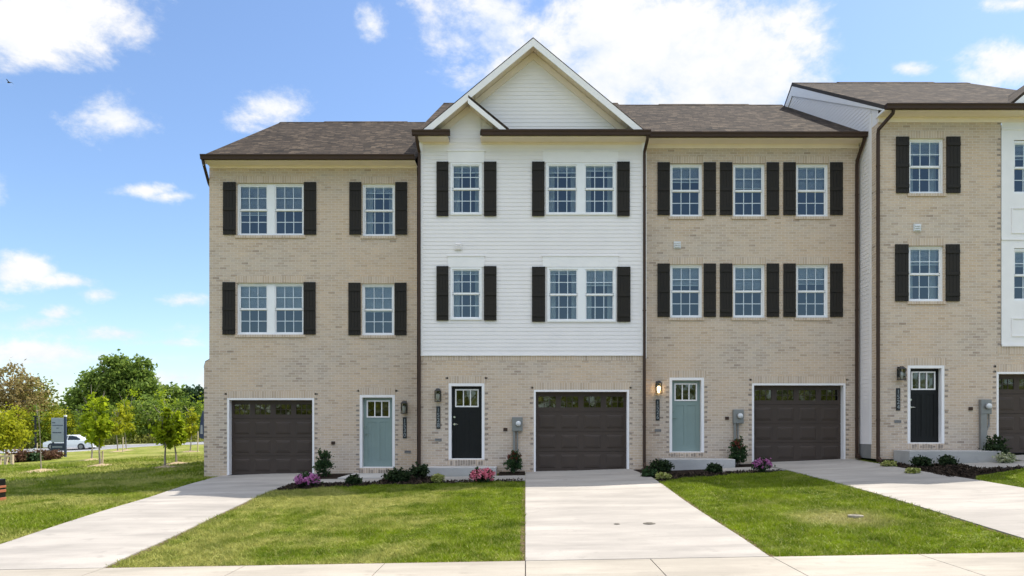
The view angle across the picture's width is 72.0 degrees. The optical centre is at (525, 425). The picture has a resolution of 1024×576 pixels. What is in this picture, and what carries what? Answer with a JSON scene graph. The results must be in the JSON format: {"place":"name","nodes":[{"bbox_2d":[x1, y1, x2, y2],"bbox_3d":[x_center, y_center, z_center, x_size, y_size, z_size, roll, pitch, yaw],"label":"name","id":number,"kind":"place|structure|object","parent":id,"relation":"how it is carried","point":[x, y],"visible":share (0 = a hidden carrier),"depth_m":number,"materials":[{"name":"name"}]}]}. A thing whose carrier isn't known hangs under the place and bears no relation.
{"place":"outdoors","nodes":[
{"label":"outdoors","id":0,"kind":"place"},
{"bbox_2d":[0,442,203,452],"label":"road","id":1,"kind":"structure","parent":0,"point":[72,449],"depth_m":69.76,"materials":[{"name":"asphalt"}]},
{"bbox_2d":[43,435,95,449],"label":"parked car","id":2,"kind":"object","parent":1,"relation":"on","point":[76,441],"visible":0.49,"depth_m":68.73,"materials":[{"name":"white paint"}]},
{"bbox_2d":[0,473,316,569],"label":"driveway","id":3,"kind":"structure","parent":0,"point":[108,537],"depth_m":11.93,"materials":[{"name":"concrete"}]},
{"bbox_2d":[0,552,1023,575],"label":"sidewalk","id":4,"kind":"structure","parent":0,"point":[987,564],"depth_m":8.45,"materials":[{"name":"concrete"}]},
{"bbox_2d":[0,438,1023,566],"bbox_3d":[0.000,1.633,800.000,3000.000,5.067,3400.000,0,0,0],"label":"ground","id":5,"kind":"structure","parent":0,"point":[132,452],"depth_m":12.67,"materials":[{"name":"green plant"}]},
{"bbox_2d":[0,479,5,499],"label":"striped barrier","id":6,"kind":"object","parent":5,"relation":"on","point":[2,489],"visible":0.91,"depth_m":15.82,"materials":[{"name":"orange paint"}]},
{"bbox_2d":[0,405,37,454],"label":"sapling","id":7,"kind":"object","parent":5,"relation":"on","point":[11,434],"visible":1,"depth_m":40.43,"materials":[{"name":"green plant"}]},
{"bbox_2d":[6,448,32,462],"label":"field shrub","id":8,"kind":"object","parent":5,"relation":"on","point":[18,455],"visible":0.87,"depth_m":38.57,"materials":[{"name":"orange plant"}]},
{"bbox_2d":[0,402,41,447],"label":"spring tree","id":9,"kind":"object","parent":5,"relation":"on","point":[26,416],"visible":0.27,"depth_m":75.88,"materials":[{"name":"green plant"}]},
{"bbox_2d":[0,359,53,428],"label":"budding tree","id":10,"kind":"object","parent":5,"relation":"on","point":[15,388],"visible":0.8,"depth_m":79.86,"materials":[{"name":"brown plant"}]},
{"bbox_2d":[21,447,43,461],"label":"field shrub","id":11,"kind":"object","parent":5,"relation":"on","point":[33,456],"visible":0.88,"depth_m":38.98,"materials":[{"name":"green plant"}]},
{"bbox_2d":[27,403,50,444],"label":"spring tree","id":12,"kind":"object","parent":5,"relation":"on","point":[45,435],"visible":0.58,"depth_m":76.64,"materials":[{"name":"green plant"}]},
{"bbox_2d":[14,373,70,424],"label":"budding tree","id":13,"kind":"object","parent":5,"relation":"on","point":[49,404],"visible":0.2,"depth_m":83.87,"materials":[{"name":"green plant"}]},
{"bbox_2d":[32,449,57,460],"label":"field shrub","id":14,"kind":"object","parent":5,"relation":"on","point":[47,455],"visible":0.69,"depth_m":39.92,"materials":[{"name":"orange plant"}]},
{"bbox_2d":[51,415,66,456],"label":"sign board","id":15,"kind":"object","parent":5,"relation":"on","point":[58,429],"visible":0.98,"depth_m":43.07,"materials":[{"name":"plastic"}]},
{"bbox_2d":[37,407,81,439],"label":"spring tree","id":16,"kind":"object","parent":5,"relation":"on","point":[70,424],"visible":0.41,"depth_m":77.52,"materials":[{"name":"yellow plant"}]},
{"bbox_2d":[67,403,86,434],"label":"spring tree","id":17,"kind":"object","parent":5,"relation":"on","point":[77,418],"visible":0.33,"depth_m":78.37,"materials":[{"name":"green plant"}]},
{"bbox_2d":[0,453,203,483],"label":"grass","id":18,"kind":"structure","parent":5,"relation":"on","point":[62,473],"depth_m":25.99,"materials":[{"name":"plant"}]},
{"bbox_2d":[4,430,203,448],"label":"undergrowth","id":19,"kind":"object","parent":5,"relation":"on","point":[147,439],"visible":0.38,"depth_m":75.78,"materials":[{"name":"green plant"}]},
{"bbox_2d":[0,475,221,542],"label":"grass","id":20,"kind":"structure","parent":5,"relation":"on","point":[93,489],"depth_m":15.86,"materials":[{"name":"plant"}]},
{"bbox_2d":[58,349,166,438],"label":"maple tree","id":21,"kind":"object","parent":5,"relation":"on","point":[121,374],"visible":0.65,"depth_m":90.35,"materials":[{"name":"green plant"}]},
{"bbox_2d":[102,402,136,438],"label":"spring tree","id":22,"kind":"object","parent":5,"relation":"on","point":[110,412],"visible":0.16,"depth_m":79.39,"materials":[{"name":"green plant"}]},
{"bbox_2d":[113,389,148,440],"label":"spring tree","id":23,"kind":"object","parent":5,"relation":"on","point":[131,432],"visible":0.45,"depth_m":76.76,"materials":[{"name":"green plant"}]},
{"bbox_2d":[120,391,169,436],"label":"spring tree","id":24,"kind":"object","parent":5,"relation":"on","point":[149,416],"visible":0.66,"depth_m":76.37,"materials":[{"name":"green plant"}]},
{"bbox_2d":[150,388,178,431],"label":"spring tree","id":25,"kind":"object","parent":5,"relation":"on","point":[161,392],"visible":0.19,"depth_m":78.57,"materials":[{"name":"green plant"}]},
{"bbox_2d":[157,465,178,467],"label":"straw mulch","id":26,"kind":"object","parent":5,"relation":"on","point":[164,466],"visible":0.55,"depth_m":26.73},
{"bbox_2d":[148,404,177,464],"bbox_3d":[-13.759,0.476,26.931,0.941,2.581,0.967,0,0,22],"label":"sapling","id":27,"kind":"object","parent":26,"relation":"on","point":[165,431],"visible":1,"depth_m":26.80,"materials":[{"name":"green plant"}]},
{"bbox_2d":[147,381,190,432],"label":"bushy tree","id":28,"kind":"object","parent":5,"relation":"on","point":[175,390],"visible":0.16,"depth_m":97.01,"materials":[{"name":"green plant"}]},
{"bbox_2d":[166,462,187,464],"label":"straw mulch","id":29,"kind":"object","parent":5,"relation":"on","point":[176,463],"visible":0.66,"depth_m":28.93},
{"bbox_2d":[170,408,191,461],"bbox_3d":[-14.409,0.509,29.145,0.914,2.463,0.919,0,0,0],"label":"sapling","id":30,"kind":"object","parent":29,"relation":"on","point":[183,436],"visible":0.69,"depth_m":29.03,"materials":[{"name":"green plant"}]},
{"bbox_2d":[158,394,203,434],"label":"spring tree","id":31,"kind":"object","parent":5,"relation":"on","point":[182,404],"visible":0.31,"depth_m":76.11,"materials":[{"name":"green plant"}]},
{"bbox_2d":[106,492,268,567],"bbox_3d":[-5.595,1.694,12.666,0.154,0.356,7.488,0,0,-4],"label":"soil edge","id":32,"kind":"object","parent":5,"relation":"on","point":[167,541],"visible":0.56,"depth_m":10.59,"materials":[{"name":"soil"}]},
{"bbox_2d":[173,384,203,439],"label":"tree","id":33,"kind":"object","parent":5,"relation":"on","point":[197,395],"visible":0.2,"depth_m":86.95,"materials":[{"name":"green plant"}]},
{"bbox_2d":[184,406,199,449],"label":"sapling","id":34,"kind":"object","parent":5,"relation":"on","point":[190,429],"visible":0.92,"depth_m":44.77,"materials":[{"name":"green plant"}]},
{"bbox_2d":[200,121,424,478],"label":"townhouse","id":35,"kind":"structure","parent":5,"relation":"on","point":[313,287],"depth_m":20.26,"materials":[{"name":"brick"}]},
{"bbox_2d":[237,283,302,334],"bbox_3d":[-7.340,-3.361,20.374,1.934,1.492,0.142,0,0,0],"label":"window","id":36,"kind":"structure","parent":35,"relation":"in","point":[271,289],"depth_m":20.34,"materials":[{"name":"plastic"}]},
{"bbox_2d":[237,184,303,234],"bbox_3d":[-7.340,-6.225,20.374,1.934,1.510,0.142,0,0,0],"label":"window","id":37,"kind":"structure","parent":35,"relation":"in","point":[271,202],"depth_m":20.34,"materials":[{"name":"plastic"}]},
{"bbox_2d":[232,400,311,474],"bbox_3d":[-7.330,0.347,20.453,2.395,2.160,0.063,0,0,0],"label":"garage door","id":38,"kind":"structure","parent":35,"relation":"in","point":[269,436],"depth_m":20.44,"materials":[{"name":"metal"}]},
{"bbox_2d":[363,398,391,466],"bbox_3d":[-4.264,0.191,20.398,0.857,1.995,0.113,0,0,0],"label":"door","id":39,"kind":"structure","parent":35,"relation":"in","point":[377,412],"depth_m":20.41,"materials":[{"name":"teal wood"}]},
{"bbox_2d":[362,284,393,334],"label":"window","id":40,"kind":"structure","parent":35,"relation":"in","point":[374,307],"depth_m":20.36,"materials":[{"name":"plastic"}]},
{"bbox_2d":[363,184,394,235],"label":"window","id":41,"kind":"structure","parent":35,"relation":"in","point":[368,193],"depth_m":20.36,"materials":[{"name":"plastic"}]},
{"bbox_2d":[105,480,527,567],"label":"grass","id":42,"kind":"structure","parent":5,"relation":"on","point":[409,492],"depth_m":11.39,"materials":[{"name":"plant"}]},
{"bbox_2d":[115,560,518,567],"bbox_3d":[-2.680,1.795,8.998,5.200,0.131,0.065,0,0,0],"label":"soil edge","id":43,"kind":"object","parent":5,"relation":"on","point":[308,564],"visible":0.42,"depth_m":9.01,"materials":[{"name":"soil"}]},
{"bbox_2d":[316,473,352,478],"bbox_3d":[-5.450,1.434,19.375,1.000,0.128,1.730,0,0,0],"label":"mulch bed","id":44,"kind":"object","parent":5,"relation":"on","point":[334,476],"visible":0.48,"depth_m":19.51,"materials":[{"name":"wood"}]},
{"bbox_2d":[312,447,335,476],"bbox_3d":[-5.530,1.020,19.288,0.591,0.858,0.524,0,0,-43],"label":"holly shrub","id":45,"kind":"object","parent":44,"relation":"on","point":[323,464],"visible":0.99,"depth_m":19.23,"materials":[{"name":"green plant"}]},
{"bbox_2d":[294,478,382,483],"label":"path","id":46,"kind":"structure","parent":5,"relation":"on","point":[343,480],"depth_m":18.15,"materials":[{"name":"concrete"}]},
{"bbox_2d":[277,478,522,490],"bbox_3d":[-2.950,1.476,17.035,5.860,0.205,1.370,0,0,0],"label":"mulch bed","id":47,"kind":"object","parent":5,"relation":"on","point":[376,483],"visible":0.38,"depth_m":17.31,"materials":[{"name":"wood"}]},
{"bbox_2d":[293,471,323,485],"bbox_3d":[-5.260,1.316,17.004,0.624,0.440,0.629,0,0,-31],"label":"azalea","id":48,"kind":"object","parent":47,"relation":"on","point":[303,478],"visible":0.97,"depth_m":16.89,"materials":[{"name":"purple plant"}]},
{"bbox_2d":[343,473,362,484],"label":"evergreen shrub","id":49,"kind":"object","parent":47,"relation":"on","point":[352,479],"visible":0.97,"depth_m":17.26,"materials":[{"name":"green plant"}]},
{"bbox_2d":[381,467,412,483],"bbox_3d":[-3.220,1.254,17.704,0.745,0.440,0.710,0,0,-39],"label":"evergreen shrub","id":50,"kind":"object","parent":47,"relation":"on","point":[400,474],"visible":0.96,"depth_m":17.57,"materials":[{"name":"green plant"}]},
{"bbox_2d":[468,466,495,482],"bbox_3d":[-1.060,1.222,17.262,0.683,0.468,0.601,0,0,0],"label":"azalea","id":51,"kind":"object","parent":47,"relation":"on","point":[485,475],"visible":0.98,"depth_m":17.14,"materials":[{"name":"pink plant"}]},
{"bbox_2d":[443,475,524,481],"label":"path","id":52,"kind":"structure","parent":5,"relation":"on","point":[458,478],"depth_m":18.15,"materials":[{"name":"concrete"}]},
{"bbox_2d":[498,471,524,475],"bbox_3d":[-0.365,1.317,19.055,0.710,0.106,0.850,0,0,0],"label":"mulch bed","id":53,"kind":"object","parent":5,"relation":"on","point":[511,473],"visible":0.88,"depth_m":18.95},
{"bbox_2d":[503,449,522,472],"bbox_3d":[-0.341,0.985,19.067,0.560,0.706,0.511,0,0,0],"label":"holly shrub","id":54,"kind":"object","parent":53,"relation":"on","point":[514,461],"visible":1,"depth_m":18.97,"materials":[{"name":"green plant"}]},
{"bbox_2d":[520,485,524,560],"bbox_3d":[-0.038,1.596,12.867,0.074,0.371,7.865,0,0,0],"label":"soil edge","id":55,"kind":"object","parent":5,"relation":"on","point":[522,548],"visible":0.41,"depth_m":10.34,"materials":[{"name":"soil"}]},
{"bbox_2d":[412,37,650,476],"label":"townhouse","id":56,"kind":"structure","parent":5,"relation":"on","point":[532,232],"depth_m":19.50,"materials":[{"name":"plastic"}]},
{"bbox_2d":[450,163,481,214],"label":"window","id":57,"kind":"structure","parent":56,"relation":"in","point":[455,189],"depth_m":19.52,"materials":[{"name":"plastic"}]},
{"bbox_2d":[450,267,481,319],"bbox_3d":[-1.640,-3.652,19.586,0.869,1.454,0.252,0,0,0],"label":"window","id":58,"kind":"structure","parent":56,"relation":"in","point":[455,272],"depth_m":19.52,"materials":[{"name":"plastic"}]},
{"bbox_2d":[452,386,481,457],"bbox_3d":[-1.631,-0.090,19.638,0.837,2.005,0.113,0,0,0],"label":"door","id":59,"kind":"structure","parent":56,"relation":"in","point":[466,400],"depth_m":19.64,"materials":[{"name":"black wood"}]},
{"bbox_2d":[512,417,522,450],"bbox_3d":[-0.223,0.518,19.392,0.290,1.506,0.214,0,0,0],"label":"electric meter","id":60,"kind":"object","parent":56,"relation":"attached to","point":[517,424],"visible":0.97,"depth_m":19.39,"materials":[{"name":"grey metal"}]},
{"bbox_2d":[546,163,615,214],"bbox_3d":[1.533,-6.550,19.586,1.932,1.436,0.252,0,0,0],"label":"window","id":61,"kind":"structure","parent":56,"relation":"in","point":[580,189],"depth_m":19.52,"materials":[{"name":"plastic"}]},
{"bbox_2d":[536,392,625,470],"bbox_3d":[1.551,0.176,19.694,2.531,2.219,0.063,0,0,0],"label":"garage door","id":62,"kind":"structure","parent":56,"relation":"in","point":[575,430],"depth_m":19.68,"materials":[{"name":"metal"}]},
{"bbox_2d":[547,267,615,321],"bbox_3d":[1.551,-3.625,19.586,1.897,1.507,0.252,0,0,0],"label":"window","id":63,"kind":"structure","parent":56,"relation":"in","point":[581,278],"depth_m":19.52,"materials":[{"name":"plastic"}]},
{"bbox_2d":[635,469,708,473],"bbox_3d":[3.965,1.233,18.990,2.030,0.205,1.780,0,0,0],"label":"mulch bed","id":64,"kind":"object","parent":5,"relation":"on","point":[678,471],"visible":0.2,"depth_m":18.70,"materials":[{"name":"wood"}]},
{"bbox_2d":[646,459,674,472],"bbox_3d":[3.538,1.077,18.393,0.667,0.445,0.664,0,0,-38],"label":"evergreen shrub","id":65,"kind":"object","parent":64,"relation":"on","point":[661,465],"visible":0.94,"depth_m":18.32,"materials":[{"name":"green plant"}]},
{"bbox_2d":[641,468,783,481],"bbox_3d":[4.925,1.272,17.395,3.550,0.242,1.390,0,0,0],"label":"mulch bed","id":66,"kind":"object","parent":5,"relation":"on","point":[689,476],"visible":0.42,"depth_m":17.59,"materials":[{"name":"wood"}]},
{"bbox_2d":[703,462,722,472],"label":"evergreen shrub","id":67,"kind":"object","parent":66,"relation":"on","point":[712,467],"visible":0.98,"depth_m":17.88,"materials":[{"name":"green plant"}]},
{"bbox_2d":[751,457,775,471],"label":"azalea","id":68,"kind":"object","parent":66,"relation":"on","point":[763,463],"visible":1,"depth_m":17.91,"materials":[{"name":"purple plant"}]},
{"bbox_2d":[663,484,774,556],"bbox_3d":[3.149,1.534,12.668,0.106,0.386,7.466,0,0,0],"label":"soil edge","id":69,"kind":"object","parent":5,"relation":"on","point":[683,498],"visible":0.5,"depth_m":10.88,"materials":[{"name":"soil"}]},
{"bbox_2d":[620,104,867,469],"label":"townhouse","id":70,"kind":"structure","parent":5,"relation":"on","point":[752,261],"depth_m":19.89,"materials":[{"name":"brick"}]},
{"bbox_2d":[670,164,701,215],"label":"window","id":71,"kind":"structure","parent":70,"relation":"in","point":[672,166],"depth_m":19.97,"materials":[{"name":"plastic"}]},
{"bbox_2d":[670,265,701,317],"bbox_3d":[4.543,-3.802,20.004,0.913,1.510,0.142,0,0,0],"label":"window","id":72,"kind":"structure","parent":70,"relation":"in","point":[681,274],"depth_m":19.99,"materials":[{"name":"plastic"}]},
{"bbox_2d":[672,381,699,450],"bbox_3d":[4.557,-0.273,20.028,0.820,2.011,0.113,0,0,0],"label":"door","id":73,"kind":"structure","parent":70,"relation":"in","point":[685,394],"depth_m":20.04,"materials":[{"name":"teal wood"}]},
{"bbox_2d":[732,409,743,464],"bbox_3d":[5.993,0.325,19.782,0.290,1.556,0.214,0,0,0],"label":"electric meter","id":74,"kind":"object","parent":70,"relation":"attached to","point":[737,416],"visible":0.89,"depth_m":19.78,"materials":[{"name":"grey metal"}]},
{"bbox_2d":[733,164,764,215],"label":"window","id":75,"kind":"structure","parent":70,"relation":"in","point":[735,166],"depth_m":19.97,"materials":[{"name":"plastic"}]},
{"bbox_2d":[733,265,764,317],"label":"window","id":76,"kind":"structure","parent":70,"relation":"in","point":[743,274],"depth_m":19.97,"materials":[{"name":"plastic"}]},
{"bbox_2d":[754,386,840,461],"bbox_3d":[7.721,-0.047,20.084,2.530,2.174,0.063,0,0,0],"label":"garage door","id":77,"kind":"structure","parent":70,"relation":"in","point":[792,423],"depth_m":20.07,"materials":[{"name":"metal"}]},
{"bbox_2d":[796,164,827,215],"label":"window","id":78,"kind":"structure","parent":70,"relation":"in","point":[798,166],"depth_m":19.97,"materials":[{"name":"plastic"}]},
{"bbox_2d":[796,265,827,317],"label":"window","id":79,"kind":"structure","parent":70,"relation":"in","point":[806,274],"depth_m":19.97,"materials":[{"name":"plastic"}]},
{"bbox_2d":[735,464,752,467],"bbox_3d":[6.060,1.141,19.395,0.680,0.130,0.970,0,0,0],"label":"mulch bed","id":80,"kind":"object","parent":5,"relation":"on","point":[744,465],"visible":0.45,"depth_m":19.47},
{"bbox_2d":[727,435,748,465],"bbox_3d":[5.869,0.696,19.460,0.614,0.863,0.587,0,0,0],"label":"holly shrub","id":81,"kind":"object","parent":80,"relation":"on","point":[737,449],"visible":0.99,"depth_m":19.37,"materials":[{"name":"green plant"}]},
{"bbox_2d":[722,467,784,472],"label":"path","id":82,"kind":"structure","parent":5,"relation":"on","point":[738,469],"depth_m":18.42,"materials":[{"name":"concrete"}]},
{"bbox_2d":[659,470,1023,556],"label":"grass","id":83,"kind":"structure","parent":5,"relation":"on","point":[753,490],"depth_m":11.40,"materials":[{"name":"plant"}]},
{"bbox_2d":[784,82,1023,465],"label":"townhouse","id":84,"kind":"structure","parent":5,"relation":"on","point":[941,242],"depth_m":18.87,"materials":[{"name":"brick"}]},
{"bbox_2d":[910,369,937,441],"bbox_3d":[10.734,-0.541,19.008,0.830,1.988,0.113,0,0,0],"label":"door","id":85,"kind":"structure","parent":84,"relation":"in","point":[923,382],"depth_m":19.02,"materials":[{"name":"black wood"}]},
{"bbox_2d":[909,139,942,192],"bbox_3d":[10.752,-6.960,19.039,0.935,1.484,0.252,0,0,0],"label":"window","id":86,"kind":"structure","parent":84,"relation":"in","point":[932,143],"depth_m":18.98,"materials":[{"name":"plastic"}]},
{"bbox_2d":[909,246,942,300],"bbox_3d":[10.743,-4.074,19.039,0.935,1.492,0.252,0,0,0],"label":"window","id":87,"kind":"structure","parent":84,"relation":"in","point":[932,263],"depth_m":18.97,"materials":[{"name":"plastic"}]},
{"bbox_2d":[979,399,991,449],"bbox_3d":[12.290,0.096,18.762,0.290,1.586,0.214,0,0,0],"label":"electric meter","id":88,"kind":"object","parent":84,"relation":"attached to","point":[985,407],"visible":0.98,"depth_m":18.78,"materials":[{"name":"grey metal"}]},
{"bbox_2d":[999,375,1023,452],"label":"garage door","id":89,"kind":"structure","parent":84,"relation":"in","point":[1011,387],"depth_m":19.05,"materials":[{"name":"metal"}]},
{"bbox_2d":[1014,141,1023,192],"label":"window","id":90,"kind":"structure","parent":84,"relation":"in","point":[1016,143],"depth_m":18.90,"materials":[{"name":"plastic"}]},
{"bbox_2d":[1014,249,1023,300],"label":"window","id":91,"kind":"structure","parent":84,"relation":"in","point":[1017,252],"depth_m":18.92,"materials":[{"name":"plastic"}]},
{"bbox_2d":[924,467,1020,479],"bbox_3d":[11.150,1.091,16.500,3.300,0.299,2.000,0,0,0],"label":"mulch bed","id":92,"kind":"object","parent":5,"relation":"on","point":[972,477],"visible":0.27,"depth_m":16.43,"materials":[{"name":"wood"}]},
{"bbox_2d":[883,460,1023,476],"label":"mulch chips","id":93,"kind":"object","parent":92,"relation":"on","point":[971,470],"visible":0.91,"depth_m":16.80,"materials":[{"name":"wood"}]},
{"bbox_2d":[976,467,1023,487],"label":"grass","id":94,"kind":"structure","parent":5,"relation":"on","point":[1017,482],"depth_m":15.49,"materials":[{"name":"plant"}]},
{"bbox_2d":[992,452,1018,462],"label":"variegated shrub","id":95,"kind":"object","parent":5,"relation":"on","point":[1009,457],"visible":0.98,"depth_m":17.66,"materials":[{"name":"green plant"}]},
{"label":"mulch bed","id":96,"kind":"structure","parent":5,"relation":"on","visible":0},
{"bbox_2d":[408,461,429,478],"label":"evergreen shrub","id":97,"kind":"object","parent":96,"relation":"on","point":[420,471],"visible":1,"depth_m":17.91,"materials":[{"name":"green plant"}]},
{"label":"mulch bed","id":98,"kind":"structure","parent":5,"relation":"on","visible":0},
{"bbox_2d":[908,454,934,466],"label":"evergreen shrub","id":99,"kind":"object","parent":98,"relation":"on","point":[921,461],"visible":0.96,"depth_m":17.62,"materials":[{"name":"green plant"}]},
{"bbox_2d":[936,454,959,465],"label":"evergreen shrub","id":100,"kind":"object","parent":98,"relation":"on","point":[945,459],"visible":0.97,"depth_m":17.67,"materials":[{"name":"green plant"}]},
{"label":"mulch bed","id":101,"kind":"structure","parent":5,"relation":"on","visible":0},
{"bbox_2d":[975,434,1011,455],"bbox_3d":[12.189,0.567,18.279,0.754,0.723,0.768,0,0,0],"label":"holly shrub","id":102,"kind":"object","parent":101,"relation":"on","point":[997,445],"visible":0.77,"depth_m":18.21,"materials":[{"name":"green plant"}]},
{"bbox_2d":[0,0,1023,406],"label":"sky","id":103,"kind":"structure","parent":0,"point":[109,110],"materials":[{"name":"blue"}]},
{"bbox_2d":[525,469,769,561],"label":"driveway","id":104,"kind":"structure","parent":0,"point":[575,515],"depth_m":11.47,"materials":[{"name":"concrete"}]},
{"bbox_2d":[771,459,1023,538],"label":"driveway","id":105,"kind":"structure","parent":0,"point":[998,507],"depth_m":14.15,"materials":[{"name":"concrete"}]},
{"bbox_2d":[962,461,1023,468],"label":"path","id":106,"kind":"structure","parent":0,"point":[1001,464],"depth_m":17.48,"materials":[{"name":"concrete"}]},
{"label":"straw mulch","id":107,"kind":"structure","parent":0,"visible":0},
{"bbox_2d":[75,389,99,457],"bbox_3d":[-23.893,-0.114,38.696,1.315,4.328,1.449,0,0,0],"label":"sapling","id":108,"kind":"object","parent":107,"relation":"on","point":[90,404],"visible":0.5,"depth_m":38.39,"materials":[{"name":"green plant"}]},
{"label":"straw mulch","id":109,"kind":"structure","parent":0,"visible":0},
{"bbox_2d":[108,403,127,450],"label":"sapling","id":110,"kind":"object","parent":109,"relation":"on","point":[120,427],"visible":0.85,"depth_m":48.49,"materials":[{"name":"green plant"}]},
{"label":"straw mulch","id":111,"kind":"structure","parent":0,"visible":0},
{"bbox_2d":[119,394,135,448],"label":"sapling","id":112,"kind":"object","parent":111,"relation":"on","point":[128,418],"visible":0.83,"depth_m":55.44,"materials":[{"name":"green plant"}]},
{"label":"straw mulch","id":113,"kind":"structure","parent":0,"visible":0},
{"bbox_2d":[88,392,118,463],"bbox_3d":[-17.689,0.186,29.328,0.999,3.299,1.063,0,0,0],"label":"sapling","id":114,"kind":"object","parent":113,"relation":"on","point":[101,425],"visible":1,"depth_m":29.31,"materials":[{"name":"green plant"}]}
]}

